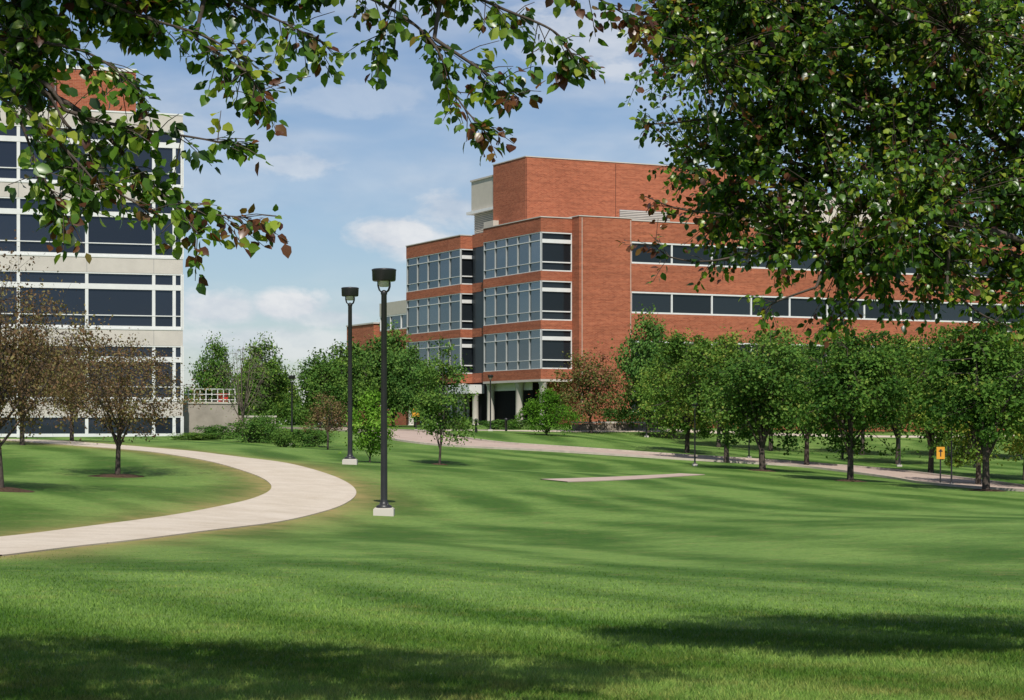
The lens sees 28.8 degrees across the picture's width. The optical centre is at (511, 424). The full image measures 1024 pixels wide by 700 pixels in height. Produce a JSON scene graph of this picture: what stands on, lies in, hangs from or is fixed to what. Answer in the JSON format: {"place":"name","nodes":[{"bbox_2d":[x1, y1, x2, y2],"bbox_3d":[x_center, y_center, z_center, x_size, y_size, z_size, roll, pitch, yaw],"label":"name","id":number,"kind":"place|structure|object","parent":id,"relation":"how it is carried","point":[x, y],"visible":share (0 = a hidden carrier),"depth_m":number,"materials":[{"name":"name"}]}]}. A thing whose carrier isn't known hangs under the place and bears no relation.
{"place":"outdoors","nodes":[
{"label":"outdoors","id":0,"kind":"place"},
{"bbox_2d":[0,424,1023,699],"bbox_3d":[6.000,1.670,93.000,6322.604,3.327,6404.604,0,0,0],"label":"lawn","id":1,"kind":"structure","parent":0,"point":[504,506],"depth_m":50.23,"materials":[{"name":"green plant"}]},
{"bbox_2d":[0,487,34,492],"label":"mulch bed","id":2,"kind":"object","parent":1,"relation":"on","point":[9,489],"visible":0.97,"depth_m":59.62,"materials":[{"name":"brown soil"}]},
{"bbox_2d":[0,229,118,487],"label":"crabapple tree","id":3,"kind":"object","parent":2,"relation":"on","point":[20,365],"visible":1,"depth_m":59.91,"materials":[{"name":"brown plant"}]},
{"bbox_2d":[0,298,89,444],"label":"crabapple tree","id":4,"kind":"object","parent":1,"relation":"on","point":[22,441],"visible":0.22,"depth_m":96.71,"materials":[{"name":"brown plant"}]},
{"bbox_2d":[7,341,138,440],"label":"crabapple tree","id":5,"kind":"object","parent":1,"relation":"on","point":[72,427],"visible":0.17,"depth_m":103.82,"materials":[{"name":"brown plant"}]},
{"bbox_2d":[0,107,182,415],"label":"concrete trim","id":6,"kind":"structure","parent":1,"relation":"on","point":[137,265],"depth_m":126.09,"materials":[{"name":"beige concrete"}]},
{"bbox_2d":[18,57,55,337],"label":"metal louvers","id":7,"kind":"object","parent":6,"relation":"on","point":[18,182],"visible":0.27,"depth_m":124.34,"materials":[{"name":"grey metal"}]},
{"bbox_2d":[48,68,135,111],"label":"brick walls","id":8,"kind":"structure","parent":6,"relation":"on","point":[76,81],"depth_m":128.58,"materials":[{"name":"red brick"}]},
{"bbox_2d":[0,65,183,437],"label":"window frames","id":9,"kind":"structure","parent":1,"relation":"on","point":[86,285],"depth_m":126.19,"materials":[{"name":"white metal"}]},
{"bbox_2d":[0,126,180,437],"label":"window glass","id":10,"kind":"object","parent":9,"relation":"in","point":[126,302],"visible":0.39,"depth_m":126.02,"materials":[{"name":"blue glass"}]},
{"bbox_2d":[90,474,144,477],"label":"mulch bed","id":11,"kind":"object","parent":1,"relation":"on","point":[120,475],"visible":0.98,"depth_m":73.42,"materials":[{"name":"brown soil"}]},
{"bbox_2d":[29,322,220,474],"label":"crabapple tree","id":12,"kind":"object","parent":11,"relation":"on","point":[116,391],"visible":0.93,"depth_m":73.84,"materials":[{"name":"brown plant"}]},
{"bbox_2d":[0,439,355,555],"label":"footpath","id":13,"kind":"structure","parent":1,"relation":"on","point":[295,492],"depth_m":59.56,"materials":[{"name":"concrete"}]},
{"bbox_2d":[167,431,221,439],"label":"shrub","id":14,"kind":"object","parent":1,"relation":"on","point":[195,436],"visible":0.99,"depth_m":121.34,"materials":[{"name":"green plant"}]},
{"bbox_2d":[187,331,242,401],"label":"maple tree","id":15,"kind":"object","parent":1,"relation":"on","point":[200,375],"visible":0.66,"depth_m":164.27,"materials":[{"name":"green plant"}]},
{"bbox_2d":[193,424,238,438],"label":"shrub","id":16,"kind":"object","parent":1,"relation":"on","point":[214,429],"visible":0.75,"depth_m":123.78,"materials":[{"name":"green plant"}]},
{"bbox_2d":[183,404,275,432],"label":"wall","id":17,"kind":"structure","parent":1,"relation":"on","point":[201,416],"depth_m":131.69,"materials":[{"name":"concrete"}]},
{"bbox_2d":[183,402,276,416],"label":"coping","id":18,"kind":"object","parent":17,"relation":"on","point":[220,403],"visible":0.18,"depth_m":132.03,"materials":[{"name":"beige concrete"}]},
{"bbox_2d":[186,388,235,401],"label":"railing","id":19,"kind":"object","parent":18,"relation":"on","point":[211,394],"visible":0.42,"depth_m":132.00,"materials":[{"name":"white metal"}]},
{"bbox_2d":[218,393,228,401],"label":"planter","id":20,"kind":"object","parent":18,"relation":"on","point":[222,398],"visible":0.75,"depth_m":133.12,"materials":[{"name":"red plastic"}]},
{"bbox_2d":[200,332,278,432],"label":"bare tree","id":21,"kind":"object","parent":1,"relation":"on","point":[240,401],"visible":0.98,"depth_m":125.89,"materials":[{"name":"green plant"}]},
{"bbox_2d":[222,417,290,442],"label":"shrub","id":22,"kind":"object","parent":1,"relation":"on","point":[256,429],"visible":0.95,"depth_m":119.76,"materials":[{"name":"green plant"}]},
{"bbox_2d":[233,413,286,439],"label":"shrub","id":23,"kind":"object","parent":1,"relation":"on","point":[269,419],"visible":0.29,"depth_m":123.68,"materials":[{"name":"green plant"}]},
{"bbox_2d":[229,331,295,418],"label":"maple tree","id":24,"kind":"object","parent":1,"relation":"on","point":[281,381],"visible":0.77,"depth_m":159.26,"materials":[{"name":"green plant"}]},
{"bbox_2d":[183,385,346,425],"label":"distant trees","id":25,"kind":"object","parent":1,"relation":"on","point":[297,420],"visible":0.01,"depth_m":261.31,"materials":[{"name":"green plant"}]},
{"bbox_2d":[267,369,302,423],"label":"maple tree","id":26,"kind":"object","parent":1,"relation":"on","point":[295,398],"visible":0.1,"depth_m":179.63,"materials":[{"name":"green plant"}]},
{"bbox_2d":[269,428,306,447],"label":"shrub","id":27,"kind":"object","parent":1,"relation":"on","point":[279,439],"visible":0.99,"depth_m":111.73,"materials":[{"name":"green plant"}]},
{"bbox_2d":[289,375,294,444],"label":"street lamp","id":28,"kind":"object","parent":1,"relation":"on","point":[291,377],"visible":0.73,"depth_m":117.95,"materials":[{"name":"black metal"}]},
{"bbox_2d":[273,426,344,446],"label":"shrub","id":29,"kind":"object","parent":1,"relation":"on","point":[318,436],"visible":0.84,"depth_m":117.42,"materials":[{"name":"green plant"}]},
{"bbox_2d":[276,353,354,427],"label":"maple tree","id":30,"kind":"object","parent":1,"relation":"on","point":[315,376],"visible":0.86,"depth_m":149.45,"materials":[{"name":"green plant"}]},
{"bbox_2d":[299,390,356,449],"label":"plum tree","id":31,"kind":"object","parent":1,"relation":"on","point":[335,419],"visible":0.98,"depth_m":111.81,"materials":[{"name":"brown plant"}]},
{"bbox_2d":[0,0,661,294],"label":"overhanging pear tree","id":32,"kind":"object","parent":1,"relation":"on","point":[34,34],"visible":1,"depth_m":9.22,"materials":[{"name":"green plant"}]},
{"bbox_2d":[295,341,380,426],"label":"maple tree","id":33,"kind":"object","parent":1,"relation":"on","point":[360,378],"visible":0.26,"depth_m":159.42,"materials":[{"name":"green plant"}]},
{"bbox_2d":[341,287,358,464],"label":"street lamp","id":34,"kind":"object","parent":1,"relation":"on","point":[350,293],"visible":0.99,"depth_m":84.91,"materials":[{"name":"black metal"}]},
{"bbox_2d":[330,331,408,423],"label":"maple tree","id":35,"kind":"object","parent":1,"relation":"on","point":[367,353],"visible":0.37,"depth_m":164.08,"materials":[{"name":"green plant"}]},
{"bbox_2d":[340,386,399,461],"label":"young locust tree","id":36,"kind":"object","parent":1,"relation":"on","point":[373,417],"visible":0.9,"depth_m":94.67,"materials":[{"name":"green plant"}]},
{"bbox_2d":[372,268,395,515],"bbox_3d":[-3.921,-0.797,61.000,0.760,7.980,0.760,0,0,0],"label":"street lamp","id":37,"kind":"object","parent":1,"relation":"on","point":[383,277],"visible":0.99,"depth_m":60.91,"materials":[{"name":"black metal"}]},
{"bbox_2d":[374,320,426,425],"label":"maple tree","id":38,"kind":"object","parent":1,"relation":"on","point":[393,339],"visible":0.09,"depth_m":169.51,"materials":[{"name":"green plant"}]},
{"bbox_2d":[413,409,417,429],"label":"yellow sign","id":39,"kind":"object","parent":1,"relation":"on","point":[416,421],"visible":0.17,"depth_m":145.99,"materials":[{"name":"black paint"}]},
{"bbox_2d":[387,343,449,426],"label":"maple tree","id":40,"kind":"object","parent":1,"relation":"on","point":[401,396],"visible":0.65,"depth_m":161.06,"materials":[{"name":"green plant"}]},
{"bbox_2d":[401,334,477,462],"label":"oak sapling","id":41,"kind":"object","parent":1,"relation":"on","point":[432,410],"visible":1,"depth_m":99.67,"materials":[{"name":"green plant"}]},
{"bbox_2d":[446,417,474,429],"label":"shrub","id":42,"kind":"object","parent":1,"relation":"on","point":[458,423],"visible":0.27,"depth_m":149.48,"materials":[{"name":"green plant"}]},
{"bbox_2d":[488,375,492,430],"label":"street lamp","id":43,"kind":"object","parent":1,"relation":"on","point":[490,377],"visible":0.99,"depth_m":146.95,"materials":[{"name":"black metal"}]},
{"bbox_2d":[477,419,519,429],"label":"shrub","id":44,"kind":"object","parent":1,"relation":"on","point":[496,424],"visible":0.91,"depth_m":155.72,"materials":[{"name":"green plant"}]},
{"bbox_2d":[504,419,533,428],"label":"shrub","id":45,"kind":"object","parent":1,"relation":"on","point":[519,422],"visible":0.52,"depth_m":157.75,"materials":[{"name":"green plant"}]},
{"bbox_2d":[509,386,585,434],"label":"shrub","id":46,"kind":"object","parent":1,"relation":"on","point":[550,404],"visible":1,"depth_m":139.47,"materials":[{"name":"green plant"}]},
{"bbox_2d":[528,341,637,432],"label":"ornamental pear tree","id":47,"kind":"object","parent":1,"relation":"on","point":[588,378],"visible":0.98,"depth_m":151.38,"materials":[{"name":"brown plant"}]},
{"bbox_2d":[572,424,660,429],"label":"blocks","id":48,"kind":"structure","parent":1,"relation":"on","point":[602,427],"depth_m":156.22,"materials":[{"name":"concrete"}]},
{"bbox_2d":[572,422,644,422],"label":"cap","id":49,"kind":"object","parent":48,"relation":"on","point":[609,422],"visible":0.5,"depth_m":156.16,"materials":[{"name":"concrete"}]},
{"bbox_2d":[603,302,671,432],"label":"maple tree","id":50,"kind":"object","parent":1,"relation":"on","point":[632,364],"visible":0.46,"depth_m":154.39,"materials":[{"name":"green plant"}]},
{"bbox_2d":[627,345,683,438],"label":"maple tree","id":51,"kind":"object","parent":1,"relation":"on","point":[650,374],"visible":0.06,"depth_m":149.38,"materials":[{"name":"green plant"}]},
{"bbox_2d":[624,326,722,452],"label":"pear tree","id":52,"kind":"object","parent":1,"relation":"on","point":[675,343],"visible":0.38,"depth_m":125.33,"materials":[{"name":"green plant"}]},
{"bbox_2d":[347,157,1023,431],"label":"brick walls","id":53,"kind":"structure","parent":1,"relation":"on","point":[606,276],"depth_m":173.03,"materials":[{"name":"red brick"}]},
{"bbox_2d":[446,158,615,424],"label":"interior","id":54,"kind":"object","parent":53,"relation":"in","point":[504,404],"visible":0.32,"depth_m":174.20,"materials":[{"name":"black"}]},
{"bbox_2d":[346,156,871,424],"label":"concrete trim","id":55,"kind":"structure","parent":53,"relation":"attached to","point":[519,384],"depth_m":174.90,"materials":[{"name":"beige concrete"}]},
{"bbox_2d":[475,210,669,233],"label":"metal louvers","id":56,"kind":"object","parent":55,"relation":"on","point":[619,216],"visible":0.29,"depth_m":180.81,"materials":[{"name":"grey metal"}]},
{"bbox_2d":[379,177,898,316],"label":"beige panels","id":57,"kind":"object","parent":53,"relation":"attached to","point":[482,194],"visible":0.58,"depth_m":185.16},
{"bbox_2d":[380,207,1023,423],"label":"window frames","id":58,"kind":"structure","parent":53,"relation":"attached to","point":[479,389],"depth_m":172.70,"materials":[{"name":"white metal"}]},
{"bbox_2d":[407,232,541,370],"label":"window mullions","id":59,"kind":"object","parent":58,"relation":"attached to","point":[484,303],"depth_m":173.46,"materials":[{"name":"silver metal"}]},
{"bbox_2d":[387,233,1023,424],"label":"window glass","id":60,"kind":"object","parent":58,"relation":"in","point":[551,301],"visible":0.49,"depth_m":172.99,"materials":[{"name":"blue glass"}]},
{"bbox_2d":[692,403,697,465],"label":"street lamp","id":61,"kind":"object","parent":1,"relation":"on","point":[695,463],"visible":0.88,"depth_m":107.97,"materials":[{"name":"black metal"}]},
{"bbox_2d":[670,324,747,446],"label":"pear tree","id":62,"kind":"object","parent":1,"relation":"on","point":[718,444],"visible":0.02,"depth_m":141.94,"materials":[{"name":"green plant"}]},
{"bbox_2d":[652,327,766,462],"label":"pear tree","id":63,"kind":"object","parent":1,"relation":"on","point":[695,354],"visible":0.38,"depth_m":115.67,"materials":[{"name":"green plant"}]},
{"bbox_2d":[598,408,896,431],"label":"hedge","id":64,"kind":"object","parent":1,"relation":"on","point":[610,414],"visible":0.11,"depth_m":165.53,"materials":[{"name":"green plant"}]},
{"bbox_2d":[747,417,751,457],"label":"street lamp","id":65,"kind":"object","parent":1,"relation":"on","point":[748,456],"visible":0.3,"depth_m":124.96,"materials":[{"name":"black metal"}]},
{"bbox_2d":[751,469,776,471],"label":"mulch bed","id":66,"kind":"object","parent":1,"relation":"on","point":[763,470],"visible":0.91,"depth_m":104.49,"materials":[{"name":"brown soil"}]},
{"bbox_2d":[683,326,834,469],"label":"pear tree","id":67,"kind":"object","parent":66,"relation":"on","point":[764,403],"visible":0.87,"depth_m":104.36,"materials":[{"name":"green plant"}]},
{"bbox_2d":[746,321,797,450],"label":"pear tree","id":68,"kind":"object","parent":1,"relation":"on","point":[770,445],"visible":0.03,"depth_m":139.84,"materials":[{"name":"green plant"}]},
{"bbox_2d":[752,331,869,464],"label":"pear tree","id":69,"kind":"object","parent":1,"relation":"on","point":[806,434],"visible":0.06,"depth_m":118.82,"materials":[{"name":"green plant"}]},
{"bbox_2d":[614,0,1023,355],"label":"shade pear tree","id":70,"kind":"object","parent":1,"relation":"on","point":[756,45],"visible":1,"depth_m":13.80,"materials":[{"name":"green plant"}]},
{"bbox_2d":[841,445,843,459],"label":"bollard light","id":71,"kind":"object","parent":1,"relation":"on","point":[842,456],"visible":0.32,"depth_m":131.94,"materials":[{"name":"black paint"}]},
{"bbox_2d":[835,479,865,481],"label":"mulch bed","id":72,"kind":"object","parent":1,"relation":"on","point":[846,480],"visible":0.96,"depth_m":94.55,"materials":[{"name":"brown soil"}]},
{"bbox_2d":[773,325,929,479],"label":"pear tree","id":73,"kind":"object","parent":1,"relation":"on","point":[848,382],"visible":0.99,"depth_m":94.26,"materials":[{"name":"green plant"}]},
{"bbox_2d":[820,328,893,454],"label":"pear tree","id":74,"kind":"object","parent":1,"relation":"on","point":[842,334],"visible":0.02,"depth_m":139.70,"materials":[{"name":"green plant"}]},
{"bbox_2d":[841,323,943,463],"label":"pear tree","id":75,"kind":"object","parent":1,"relation":"on","point":[900,340],"visible":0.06,"depth_m":127.96,"materials":[{"name":"green plant"}]},
{"bbox_2d":[896,410,901,466],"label":"street lamp","id":76,"kind":"object","parent":1,"relation":"on","point":[898,465],"visible":0.28,"depth_m":124.95,"materials":[{"name":"black metal"}]},
{"bbox_2d":[873,322,970,472],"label":"pear tree","id":77,"kind":"object","parent":1,"relation":"on","point":[938,441],"visible":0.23,"depth_m":115.34,"materials":[{"name":"green plant"}]},
{"bbox_2d":[936,447,944,482],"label":"yellow sign","id":78,"kind":"object","parent":1,"relation":"on","point":[940,453],"visible":0.75,"depth_m":101.93,"materials":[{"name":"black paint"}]},
{"bbox_2d":[910,322,988,452],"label":"pear tree","id":79,"kind":"object","parent":1,"relation":"on","point":[945,336],"visible":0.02,"depth_m":139.92,"materials":[{"name":"green plant"}]},
{"bbox_2d":[949,428,953,483],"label":"street lamp","id":80,"kind":"object","parent":1,"relation":"on","point":[951,482],"visible":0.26,"depth_m":95.96,"materials":[{"name":"black metal"}]},
{"bbox_2d":[947,439,975,467],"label":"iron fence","id":81,"kind":"object","parent":1,"relation":"on","point":[948,448],"visible":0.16,"depth_m":126.30,"materials":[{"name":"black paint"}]},
{"bbox_2d":[914,341,1023,484],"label":"pear tree","id":82,"kind":"object","parent":1,"relation":"on","point":[963,451],"visible":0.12,"depth_m":103.63,"materials":[{"name":"green plant"}]},
{"bbox_2d":[969,489,1006,491],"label":"mulch bed","id":83,"kind":"object","parent":1,"relation":"on","point":[995,490],"visible":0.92,"depth_m":87.51,"materials":[{"name":"brown soil"}]},
{"bbox_2d":[893,311,1023,488],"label":"pear tree","id":84,"kind":"object","parent":83,"relation":"on","point":[985,384],"visible":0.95,"depth_m":87.08,"materials":[{"name":"green plant"}]},
{"bbox_2d":[962,340,1023,479],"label":"pear tree","id":85,"kind":"object","parent":1,"relation":"on","point":[1010,440],"visible":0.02,"depth_m":111.41,"materials":[{"name":"green plant"}]},
{"bbox_2d":[978,318,1023,459],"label":"pear tree","id":86,"kind":"object","parent":1,"relation":"on","point":[1020,343],"visible":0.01,"depth_m":137.67,"materials":[{"name":"green plant"}]},
{"bbox_2d":[0,0,1023,423],"label":"sky","id":87,"kind":"structure","parent":0,"point":[360,174],"materials":[{"name":"blue"}]},
{"bbox_2d":[540,473,704,481],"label":"sidewalk","id":88,"kind":"structure","parent":0,"point":[591,479],"depth_m":85.61,"materials":[{"name":"concrete"}]},
{"bbox_2d":[331,428,1023,488],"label":"road","id":89,"kind":"structure","parent":0,"point":[411,435],"depth_m":120.16,"materials":[{"name":"concrete"}]},
{"bbox_2d":[276,427,1023,491],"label":"kerb","id":90,"kind":"structure","parent":89,"relation":"on","point":[793,465],"depth_m":115.83,"materials":[{"name":"concrete"}]},
{"bbox_2d":[327,427,1023,486],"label":"kerb","id":91,"kind":"structure","parent":89,"relation":"on","point":[1008,483],"depth_m":121.77,"materials":[{"name":"concrete"}]},
{"bbox_2d":[435,429,1013,437],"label":"sidewalk","id":92,"kind":"structure","parent":0,"point":[793,434],"depth_m":155.90,"materials":[{"name":"concrete"}]}
]}

